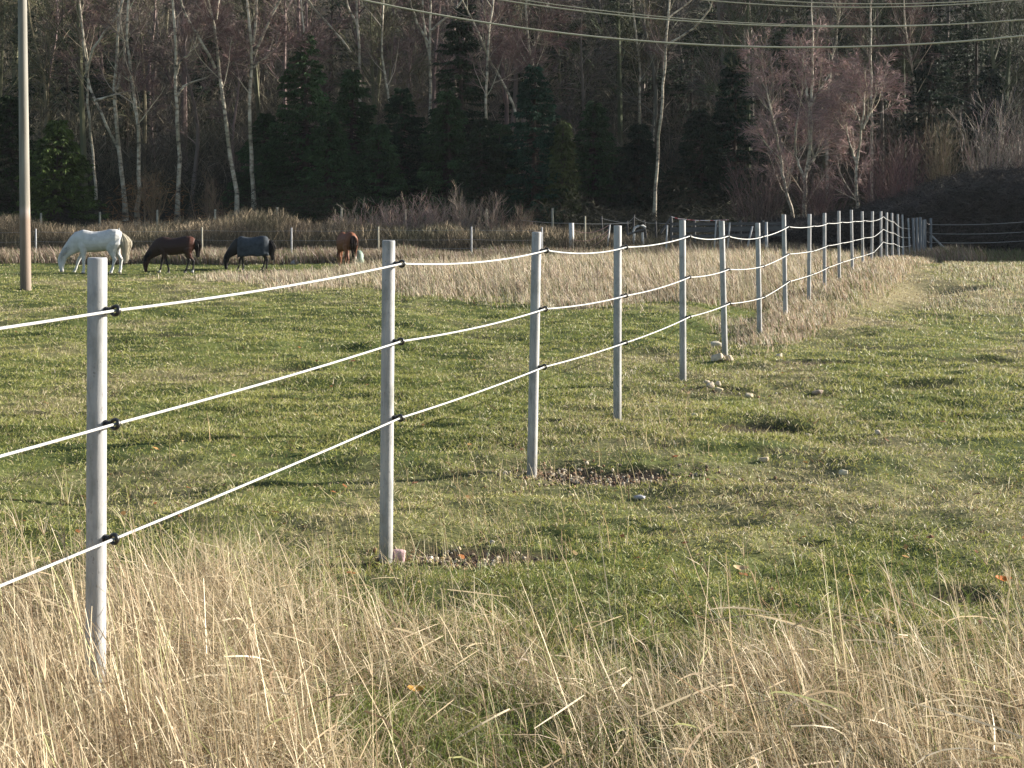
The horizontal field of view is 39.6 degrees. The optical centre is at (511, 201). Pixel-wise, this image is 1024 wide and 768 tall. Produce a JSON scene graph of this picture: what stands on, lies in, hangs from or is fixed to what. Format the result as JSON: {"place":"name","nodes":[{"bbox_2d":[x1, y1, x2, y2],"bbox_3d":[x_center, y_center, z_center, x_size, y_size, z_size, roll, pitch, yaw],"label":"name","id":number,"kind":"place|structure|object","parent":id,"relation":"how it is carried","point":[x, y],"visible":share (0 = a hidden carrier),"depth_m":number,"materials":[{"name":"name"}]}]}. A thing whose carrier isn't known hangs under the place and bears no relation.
{"place":"outdoors","nodes":[
{"label":"outdoors","id":0,"kind":"place"},
{"bbox_2d":[0,0,1023,767],"bbox_3d":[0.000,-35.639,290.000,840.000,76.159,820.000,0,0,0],"label":"ground","id":1,"kind":"structure","parent":0,"point":[366,464],"depth_m":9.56,"materials":[{"name":"green plant"}]},
{"bbox_2d":[18,0,30,290],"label":"power pole","id":2,"kind":"object","parent":1,"relation":"on","point":[25,232],"visible":0.88,"depth_m":27.52,"materials":[{"name":"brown wood"}]},
{"bbox_2d":[0,95,66,215],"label":"conifer tree","id":3,"kind":"object","parent":1,"relation":"on","point":[8,104],"visible":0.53,"depth_m":70.61,"materials":[{"name":"green plant"}]},
{"bbox_2d":[0,119,111,228],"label":"conifer tree","id":4,"kind":"object","parent":1,"relation":"on","point":[70,173],"visible":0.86,"depth_m":65.61,"materials":[{"name":"green plant"}]},
{"bbox_2d":[40,0,106,213],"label":"birch tree","id":5,"kind":"object","parent":1,"relation":"on","point":[92,19],"visible":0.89,"depth_m":69.86,"materials":[{"name":"grey plant"}]},
{"bbox_2d":[58,229,131,273],"bbox_3d":[-13.790,1.639,46.995,2.425,1.474,0.560,0,0,-3],"label":"horse","id":6,"kind":"object","parent":1,"relation":"on","point":[112,242],"visible":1,"depth_m":46.84},
{"bbox_2d":[78,0,167,220],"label":"birch tree","id":7,"kind":"object","parent":1,"relation":"on","point":[117,140],"visible":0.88,"depth_m":68.93,"materials":[{"name":"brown plant"}]},
{"bbox_2d":[86,0,179,224],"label":"birch tree","id":8,"kind":"object","parent":1,"relation":"on","point":[131,80],"visible":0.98,"depth_m":67.93,"materials":[{"name":"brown plant"}]},
{"bbox_2d":[126,166,178,224],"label":"bare bush","id":9,"kind":"object","parent":1,"relation":"on","point":[160,197],"visible":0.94,"depth_m":66.46,"materials":[{"name":"brown plant"}]},
{"bbox_2d":[143,236,202,272],"bbox_3d":[-11.231,1.739,46.998,1.969,1.216,0.462,0,0,-1],"label":"horse","id":10,"kind":"object","parent":1,"relation":"on","point":[164,247],"visible":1,"depth_m":46.87},
{"bbox_2d":[180,170,229,221],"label":"bare bush","id":11,"kind":"object","parent":1,"relation":"on","point":[212,203],"visible":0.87,"depth_m":66.30,"materials":[{"name":"brown plant"}]},
{"bbox_2d":[162,0,254,220],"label":"birch tree","id":12,"kind":"object","parent":1,"relation":"on","point":[204,22],"visible":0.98,"depth_m":68.40,"materials":[{"name":"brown plant"}]},
{"bbox_2d":[174,0,245,217],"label":"birch tree","id":13,"kind":"object","parent":1,"relation":"on","point":[235,184],"visible":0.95,"depth_m":67.92,"materials":[{"name":"grey plant"}]},
{"bbox_2d":[223,236,276,269],"bbox_3d":[-9.036,1.757,49.008,1.899,1.190,0.538,0,0,6],"label":"horse","id":14,"kind":"object","parent":1,"relation":"on","point":[241,247],"visible":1,"depth_m":48.83},
{"bbox_2d":[218,113,301,210],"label":"conifer tree","id":15,"kind":"object","parent":1,"relation":"on","point":[262,123],"visible":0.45,"depth_m":71.49,"materials":[{"name":"green plant"}]},
{"bbox_2d":[217,0,328,213],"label":"birch tree","id":16,"kind":"object","parent":1,"relation":"on","point":[252,40],"visible":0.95,"depth_m":68.94,"materials":[{"name":"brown plant"}]},
{"bbox_2d":[7,227,542,254],"bbox_3d":[-10.678,1.724,56.191,23.802,1.490,0.092,0,0,0],"label":"wire fence","id":17,"kind":"object","parent":1,"relation":"on","point":[291,240],"visible":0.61,"depth_m":56.15,"materials":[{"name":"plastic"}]},
{"bbox_2d":[0,207,553,226],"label":"stake fence","id":18,"kind":"object","parent":1,"relation":"on","point":[551,218],"visible":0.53,"depth_m":62.95,"materials":[{"name":"grey wood"}]},
{"bbox_2d":[252,0,341,102],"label":"birch tree","id":19,"kind":"object","parent":1,"relation":"on","point":[318,37],"visible":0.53,"depth_m":73.14,"materials":[{"name":"brown plant"}]},
{"bbox_2d":[249,31,357,216],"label":"conifer tree","id":20,"kind":"object","parent":1,"relation":"on","point":[308,112],"visible":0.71,"depth_m":69.55,"materials":[{"name":"green plant"}]},
{"bbox_2d":[285,113,374,222],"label":"conifer tree","id":21,"kind":"object","parent":1,"relation":"on","point":[337,169],"visible":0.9,"depth_m":68.17,"materials":[{"name":"green plant"}]},
{"bbox_2d":[305,0,360,152],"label":"birch tree","id":22,"kind":"object","parent":1,"relation":"on","point":[343,41],"visible":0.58,"depth_m":75.93,"materials":[{"name":"grey plant"}]},
{"bbox_2d":[336,232,358,267],"bbox_3d":[-5.732,1.689,48.888,0.569,1.337,2.172,0,0,-24],"label":"horse","id":23,"kind":"object","parent":1,"relation":"on","point":[347,242],"visible":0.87,"depth_m":48.21},
{"bbox_2d":[312,69,390,206],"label":"conifer tree","id":24,"kind":"object","parent":1,"relation":"on","point":[363,111],"visible":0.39,"depth_m":72.76,"materials":[{"name":"green plant"}]},
{"bbox_2d":[356,250,363,263],"bbox_3d":[-5.313,2.027,49.300,0.360,0.690,0.360,0,0,0],"label":"feed barrel","id":25,"kind":"object","parent":1,"relation":"on","point":[359,253],"visible":0.42,"depth_m":49.16,"materials":[{"name":"grey plastic"}]},
{"bbox_2d":[326,197,410,241],"bbox_3d":[-6.043,1.056,60.619,3.844,2.687,2.793,0,0,0],"label":"bare bush","id":26,"kind":"object","parent":1,"relation":"on","point":[369,218],"visible":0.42,"depth_m":60.40,"materials":[{"name":"brown plant"}]},
{"bbox_2d":[330,124,420,222],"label":"conifer tree","id":27,"kind":"object","parent":1,"relation":"on","point":[385,161],"visible":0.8,"depth_m":68.49,"materials":[{"name":"green plant"}]},
{"bbox_2d":[349,0,416,200],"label":"birch tree","id":28,"kind":"object","parent":1,"relation":"on","point":[384,67],"visible":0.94,"depth_m":71.97,"materials":[{"name":"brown plant"}]},
{"bbox_2d":[393,549,405,561],"bbox_3d":[-0.551,1.710,6.853,0.067,0.074,0.063,7,-3,-20],"label":"stone","id":29,"kind":"object","parent":1,"relation":"on","point":[401,552],"visible":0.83,"depth_m":6.83,"materials":[{"name":"stone"}]},
{"bbox_2d":[365,87,442,214],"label":"conifer tree","id":30,"kind":"object","parent":1,"relation":"on","point":[407,123],"visible":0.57,"depth_m":70.56,"materials":[{"name":"green plant"}]},
{"bbox_2d":[361,189,453,245],"bbox_3d":[-4.473,0.880,60.357,4.053,3.032,2.828,0,0,0],"label":"bare bush","id":31,"kind":"object","parent":1,"relation":"on","point":[411,217],"visible":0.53,"depth_m":59.88,"materials":[{"name":"brown plant"}]},
{"bbox_2d":[0,205,828,254],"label":"bank undergrowth","id":32,"kind":"object","parent":1,"relation":"on","point":[313,236],"visible":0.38,"depth_m":58.42,"materials":[{"name":"brown plant"}]},
{"bbox_2d":[407,685,424,690],"bbox_3d":[-0.320,1.621,4.739,0.060,0.012,0.029,6,27,-11],"label":"fallen leaf","id":33,"kind":"object","parent":1,"relation":"on","point":[420,687],"visible":0.86,"depth_m":4.74,"materials":[{"name":"plant"}]},
{"bbox_2d":[409,0,461,138],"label":"birch tree","id":34,"kind":"object","parent":1,"relation":"on","point":[424,34],"visible":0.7,"depth_m":73.95,"materials":[{"name":"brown plant"}]},
{"bbox_2d":[399,89,483,219],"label":"conifer tree","id":35,"kind":"object","parent":1,"relation":"on","point":[454,127],"visible":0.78,"depth_m":69.18,"materials":[{"name":"green plant"}]},
{"bbox_2d":[402,187,489,241],"bbox_3d":[-2.746,0.873,60.838,4.037,3.048,2.679,0,0,0],"label":"bare bush","id":36,"kind":"object","parent":1,"relation":"on","point":[453,216],"visible":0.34,"depth_m":60.75,"materials":[{"name":"brown plant"}]},
{"bbox_2d":[0,210,911,717],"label":"rope fence","id":37,"kind":"object","parent":1,"relation":"on","point":[98,538],"visible":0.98,"depth_m":6.79,"materials":[{"name":"plastic"}]},
{"bbox_2d":[413,6,503,209],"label":"conifer tree","id":38,"kind":"object","parent":1,"relation":"on","point":[463,29],"visible":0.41,"depth_m":72.87,"materials":[{"name":"green plant"}]},
{"bbox_2d":[434,182,508,240],"bbox_3d":[-1.671,0.712,60.508,3.404,3.350,2.642,0,0,0],"label":"bare bush","id":39,"kind":"object","parent":1,"relation":"on","point":[495,208],"visible":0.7,"depth_m":60.14,"materials":[{"name":"brown plant"}]},
{"bbox_2d":[442,118,523,226],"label":"conifer tree","id":40,"kind":"object","parent":1,"relation":"on","point":[482,159],"visible":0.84,"depth_m":68.04,"materials":[{"name":"green plant"}]},
{"bbox_2d":[459,0,523,197],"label":"birch tree","id":41,"kind":"object","parent":1,"relation":"on","point":[489,30],"visible":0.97,"depth_m":69.93,"materials":[{"name":"brown plant"}]},
{"bbox_2d":[429,0,556,212],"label":"birch tree","id":42,"kind":"object","parent":1,"relation":"on","point":[514,45],"visible":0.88,"depth_m":70.52,"materials":[{"name":"brown plant"}]},
{"bbox_2d":[476,123,530,218],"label":"conifer tree","id":43,"kind":"object","parent":1,"relation":"on","point":[500,129],"visible":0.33,"depth_m":69.62,"materials":[{"name":"green plant"}]},
{"bbox_2d":[469,201,538,243],"bbox_3d":[-0.357,1.145,59.919,3.236,2.530,2.611,0,0,0],"label":"bare bush","id":44,"kind":"object","parent":1,"relation":"on","point":[527,221],"visible":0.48,"depth_m":59.81,"materials":[{"name":"brown plant"}]},
{"bbox_2d":[0,153,1019,245],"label":"wood undergrowth","id":45,"kind":"object","parent":1,"relation":"on","point":[110,207],"visible":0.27,"depth_m":68.50,"materials":[{"name":"brown plant"}]},
{"bbox_2d":[0,471,1023,767],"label":"tall dry grass","id":46,"kind":"structure","parent":1,"relation":"on","point":[160,707],"depth_m":4.59,"materials":[{"name":"plant"}]},
{"bbox_2d":[0,0,1023,209],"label":"bare woodland","id":47,"kind":"object","parent":1,"relation":"on","point":[53,41],"visible":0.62,"depth_m":77.69,"materials":[{"name":"brown plant"}]},
{"bbox_2d":[0,241,1023,585],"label":"dry grass belt","id":48,"kind":"object","parent":1,"relation":"on","point":[592,275],"visible":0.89,"depth_m":28.63,"materials":[{"name":"plant"}]},
{"bbox_2d":[0,0,1023,209],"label":"bare trees","id":49,"kind":"object","parent":1,"relation":"on","point":[215,135],"visible":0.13,"depth_m":83.30,"materials":[{"name":"brown plant"}]},
{"bbox_2d":[0,0,1023,189],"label":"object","id":50,"kind":"object","parent":1,"relation":"on","point":[964,56],"visible":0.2,"depth_m":85.74,"materials":[{"name":"green plant"}]},
{"bbox_2d":[14,309,1023,642],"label":"fallen leaves","id":51,"kind":"object","parent":1,"relation":"on","point":[568,519],"depth_m":7.24,"materials":[{"name":"brown plant"}]},
{"bbox_2d":[495,64,575,225],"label":"conifer tree","id":52,"kind":"object","parent":1,"relation":"on","point":[529,92],"visible":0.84,"depth_m":68.14,"materials":[{"name":"green plant"}]},
{"bbox_2d":[493,0,586,182],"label":"birch tree","id":53,"kind":"object","parent":1,"relation":"on","point":[558,42],"visible":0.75,"depth_m":73.92,"materials":[{"name":"brown plant"}]},
{"bbox_2d":[541,119,588,226],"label":"conifer tree","id":54,"kind":"object","parent":1,"relation":"on","point":[563,161],"visible":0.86,"depth_m":67.53,"materials":[{"name":"green plant"}]},
{"bbox_2d":[524,216,624,248],"bbox_3d":[2.446,1.518,58.711,4.808,1.876,1.624,0,0,12],"label":"electric paddock fence","id":55,"kind":"object","parent":1,"relation":"on","point":[571,230],"visible":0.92,"depth_m":57.95,"materials":[{"name":"white wood"}]},
{"bbox_2d":[570,100,632,210],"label":"conifer tree","id":56,"kind":"object","parent":1,"relation":"on","point":[604,160],"visible":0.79,"depth_m":72.55,"materials":[{"name":"green plant"}]},
{"bbox_2d":[601,215,669,241],"bbox_3d":[5.844,1.476,60.970,4.087,1.870,0.155,0,0,0],"label":"old stake fence","id":57,"kind":"object","parent":1,"relation":"on","point":[643,221],"visible":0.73,"depth_m":60.97,"materials":[{"name":"grey wood"}]},
{"bbox_2d":[628,225,645,244],"bbox_3d":[5.151,1.463,58.500,0.761,1.063,0.100,0,0,0],"label":"jump trestle","id":58,"kind":"object","parent":1,"relation":"on","point":[633,232],"visible":0.84,"depth_m":58.46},
{"bbox_2d":[598,0,678,197],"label":"birch tree","id":59,"kind":"object","parent":1,"relation":"on","point":[639,67],"visible":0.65,"depth_m":77.95,"materials":[{"name":"brown plant"}]},
{"bbox_2d":[606,123,671,214],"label":"conifer tree","id":60,"kind":"object","parent":1,"relation":"on","point":[638,144],"visible":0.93,"depth_m":71.65,"materials":[{"name":"green plant"}]},
{"bbox_2d":[634,495,645,498],"bbox_3d":[0.743,1.721,8.286,0.068,0.021,0.034,-5,6,27],"label":"stone","id":61,"kind":"object","parent":1,"relation":"on","point":[639,497],"visible":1,"depth_m":8.27,"materials":[{"name":"grey stone"}]},
{"bbox_2d":[665,225,667,248],"bbox_3d":[6.030,1.664,55.500,0.130,1.521,0.074,0,0,0],"label":"step in post","id":62,"kind":"object","parent":1,"relation":"on","point":[666,235],"visible":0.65,"depth_m":55.47,"materials":[{"name":"grey plastic"}]},
{"bbox_2d":[636,0,712,219],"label":"birch tree","id":63,"kind":"object","parent":1,"relation":"on","point":[664,62],"visible":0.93,"depth_m":68.95,"materials":[{"name":"grey plant"}]},
{"bbox_2d":[361,0,1023,47],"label":"power cable","id":64,"kind":"object","parent":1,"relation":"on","point":[692,43],"visible":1,"depth_m":24.89,"materials":[{"name":"beige plastic"}]},
{"bbox_2d":[663,108,748,212],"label":"conifer tree","id":65,"kind":"object","parent":1,"relation":"on","point":[695,127],"visible":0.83,"depth_m":72.67,"materials":[{"name":"green plant"}]},
{"bbox_2d":[706,382,713,387],"bbox_3d":[1.837,1.698,13.153,0.070,0.054,0.055,-21,0,-27],"label":"stone","id":66,"kind":"object","parent":1,"relation":"on","point":[711,384],"visible":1,"depth_m":13.13,"materials":[{"name":"grey stone"}]},
{"bbox_2d":[714,220,716,249],"bbox_3d":[7.922,1.568,55.500,0.161,1.742,0.063,0,0,0],"label":"step in post","id":67,"kind":"object","parent":1,"relation":"on","point":[715,233],"visible":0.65,"depth_m":55.48,"materials":[{"name":"grey plastic"}]},
{"bbox_2d":[711,341,721,346],"bbox_3d":[2.355,1.649,16.392,0.130,0.078,0.078,-4,9,-14],"label":"stone","id":68,"kind":"object","parent":1,"relation":"on","point":[716,343],"visible":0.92,"depth_m":16.36,"materials":[{"name":"beige stone"}]},
{"bbox_2d":[711,353,722,360],"bbox_3d":[2.182,1.656,15.098,0.133,0.085,0.079,-16,-20,35],"label":"stone","id":69,"kind":"object","parent":1,"relation":"on","point":[717,357],"visible":1,"depth_m":15.06,"materials":[{"name":"beige stone"}]},
{"bbox_2d":[715,387,722,391],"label":"stone","id":70,"kind":"object","parent":1,"relation":"on","point":[718,389],"visible":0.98,"depth_m":12.98,"materials":[{"name":"grey stone"}]},
{"bbox_2d":[660,216,786,244],"bbox_3d":[8.927,1.511,59.925,5.352,1.868,0.277,0,0,0],"label":"timber rail fence","id":71,"kind":"object","parent":1,"relation":"on","point":[694,229],"visible":0.55,"depth_m":59.88,"materials":[{"name":"wood"}]},
{"bbox_2d":[727,222,730,248],"bbox_3d":[8.446,1.606,55.500,0.191,1.614,0.074,0,0,0],"label":"step in post","id":72,"kind":"object","parent":1,"relation":"on","point":[729,234],"visible":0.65,"depth_m":55.47,"materials":[{"name":"grey plastic"}]},
{"bbox_2d":[725,355,732,360],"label":"stone","id":73,"kind":"object","parent":1,"relation":"on","point":[730,358],"visible":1,"depth_m":15.07,"materials":[{"name":"beige stone"}]},
{"bbox_2d":[689,50,783,210],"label":"conifer tree","id":74,"kind":"object","parent":1,"relation":"on","point":[723,113],"visible":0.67,"depth_m":73.62,"materials":[{"name":"green plant"}]},
{"bbox_2d":[733,565,747,569],"bbox_3d":[1.007,1.609,6.259,0.068,0.013,0.033,6,28,-5],"label":"fallen leaf","id":75,"kind":"object","parent":1,"relation":"on","point":[740,567],"visible":0.95,"depth_m":6.26,"materials":[{"name":"beige plant"}]},
{"bbox_2d":[704,0,787,188],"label":"birch tree","id":76,"kind":"object","parent":1,"relation":"on","point":[723,30],"visible":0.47,"depth_m":75.00,"materials":[{"name":"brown plant"}]},
{"bbox_2d":[745,393,752,397],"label":"stone","id":77,"kind":"object","parent":1,"relation":"on","point":[749,395],"visible":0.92,"depth_m":12.74,"materials":[{"name":"grey stone"}]},
{"bbox_2d":[747,226,752,246],"bbox_3d":[9.226,1.683,55.500,0.405,1.491,0.084,0,0,0],"label":"step in post","id":78,"kind":"object","parent":1,"relation":"on","point":[750,236],"visible":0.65,"depth_m":55.47,"materials":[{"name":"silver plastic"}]},
{"bbox_2d":[717,145,801,225],"bbox_3d":[11.479,-0.465,64.655,4.078,4.476,2.954,0,0,0],"label":"bare bush","id":79,"kind":"object","parent":1,"relation":"on","point":[767,201],"visible":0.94,"depth_m":64.57,"materials":[{"name":"brown plant"}]},
{"bbox_2d":[500,0,1023,26],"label":"power cable","id":80,"kind":"object","parent":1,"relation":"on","point":[756,24],"visible":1,"depth_m":26.04,"materials":[{"name":"beige plastic"}]},
{"bbox_2d":[759,457,768,461],"bbox_3d":[1.652,1.687,9.310,0.062,0.031,0.047,-8,-5,21],"label":"stone","id":81,"kind":"object","parent":1,"relation":"on","point":[763,459],"visible":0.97,"depth_m":9.29,"materials":[{"name":"grey stone"}]},
{"bbox_2d":[765,222,767,249],"bbox_3d":[9.944,1.607,55.502,0.127,1.654,0.118,0,0,23],"label":"step in post","id":82,"kind":"object","parent":1,"relation":"on","point":[766,233],"visible":0.65,"depth_m":55.46,"materials":[{"name":"plastic"}]},
{"bbox_2d":[734,17,812,218],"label":"birch tree","id":83,"kind":"object","parent":1,"relation":"on","point":[754,131],"visible":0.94,"depth_m":66.45,"materials":[{"name":"brown plant"}]},
{"bbox_2d":[746,0,884,217],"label":"birch tree","id":84,"kind":"object","parent":1,"relation":"on","point":[808,110],"visible":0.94,"depth_m":66.13,"materials":[{"name":"brown plant"}]},
{"bbox_2d":[812,390,822,394],"bbox_3d":[2.753,1.720,12.822,0.073,0.044,0.109,-6,-15,-42],"label":"stone","id":85,"kind":"object","parent":1,"relation":"on","point":[816,392],"visible":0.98,"depth_m":12.79,"materials":[{"name":"grey stone"}]},
{"bbox_2d":[786,161,861,218],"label":"bare bush","id":86,"kind":"object","parent":1,"relation":"on","point":[824,199],"visible":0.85,"depth_m":65.08,"materials":[{"name":"brown plant"}]},
{"bbox_2d":[805,0,867,192],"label":"birch tree","id":87,"kind":"object","parent":1,"relation":"on","point":[836,44],"visible":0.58,"depth_m":74.90,"materials":[{"name":"brown plant"}]},
{"bbox_2d":[839,469,847,474],"bbox_3d":[2.051,1.674,8.793,0.057,0.034,0.040,9,3,16],"label":"stone","id":88,"kind":"object","parent":1,"relation":"on","point":[843,472],"visible":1,"depth_m":8.78,"materials":[{"name":"grey stone"}]},
{"bbox_2d":[796,45,913,208],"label":"birch tree","id":89,"kind":"object","parent":1,"relation":"on","point":[853,77],"visible":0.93,"depth_m":66.01,"materials":[{"name":"brown plant"}]},
{"bbox_2d":[838,0,890,198],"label":"birch tree","id":90,"kind":"object","parent":1,"relation":"on","point":[870,59],"visible":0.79,"depth_m":73.95,"materials":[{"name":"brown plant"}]},
{"bbox_2d":[718,159,1023,254],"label":"bramble thicket","id":91,"kind":"object","parent":1,"relation":"on","point":[953,206],"visible":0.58,"depth_m":61.06,"materials":[{"name":"brown plant"}]},
{"bbox_2d":[847,125,938,204],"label":"bare bush","id":92,"kind":"object","parent":1,"relation":"on","point":[902,177],"visible":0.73,"depth_m":65.72,"materials":[{"name":"brown plant"}]},
{"bbox_2d":[882,0,941,179],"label":"birch tree","id":93,"kind":"object","parent":1,"relation":"on","point":[913,11],"visible":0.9,"depth_m":75.70,"materials":[{"name":"brown plant"}]},
{"bbox_2d":[884,37,972,194],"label":"conifer tree","id":94,"kind":"object","parent":1,"relation":"on","point":[923,99],"visible":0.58,"depth_m":75.66,"materials":[{"name":"green plant"}]},
{"bbox_2d":[912,112,967,183],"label":"bare bush","id":95,"kind":"object","parent":1,"relation":"on","point":[940,170],"visible":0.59,"depth_m":66.06,"materials":[{"name":"brown plant"}]},
{"bbox_2d":[912,217,1019,254],"bbox_3d":[22.627,1.550,58.376,13.822,1.873,1.272,0,0,-10],"label":"corner fence","id":96,"kind":"object","parent":1,"relation":"on","point":[922,232],"visible":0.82,"depth_m":57.31,"materials":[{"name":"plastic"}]},
{"bbox_2d":[946,81,1023,215],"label":"bare bush","id":97,"kind":"object","parent":1,"relation":"on","point":[984,149],"visible":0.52,"depth_m":66.19,"materials":[{"name":"brown plant"}]},
{"bbox_2d":[954,69,1023,180],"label":"bush","id":98,"kind":"object","parent":1,"relation":"on","point":[994,82],"visible":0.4,"depth_m":73.80,"materials":[{"name":"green plant"}]},
{"bbox_2d":[997,98,1023,190],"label":"bare bush","id":99,"kind":"object","parent":1,"relation":"on","point":[1015,156],"visible":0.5,"depth_m":66.21,"materials":[{"name":"brown plant"}]},
{"bbox_2d":[322,355,869,569],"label":"gravel","id":100,"kind":"structure","parent":0,"point":[562,471],"depth_m":8.85,"materials":[{"name":"grey gravel"}]},
{"bbox_2d":[524,0,1022,25],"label":"power cable","id":101,"kind":"object","parent":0,"point":[724,21],"visible":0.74,"depth_m":26.46,"materials":[{"name":"beige plastic"}]},
{"bbox_2d":[704,0,1014,7],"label":"power cable","id":102,"kind":"object","parent":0,"point":[858,7],"visible":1,"depth_m":27.27,"materials":[{"name":"beige plastic"}]},
{"bbox_2d":[767,0,986,3],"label":"power cable","id":103,"kind":"object","parent":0,"point":[876,3],"visible":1,"depth_m":27.81,"materials":[{"name":"grey metal"}]}
]}

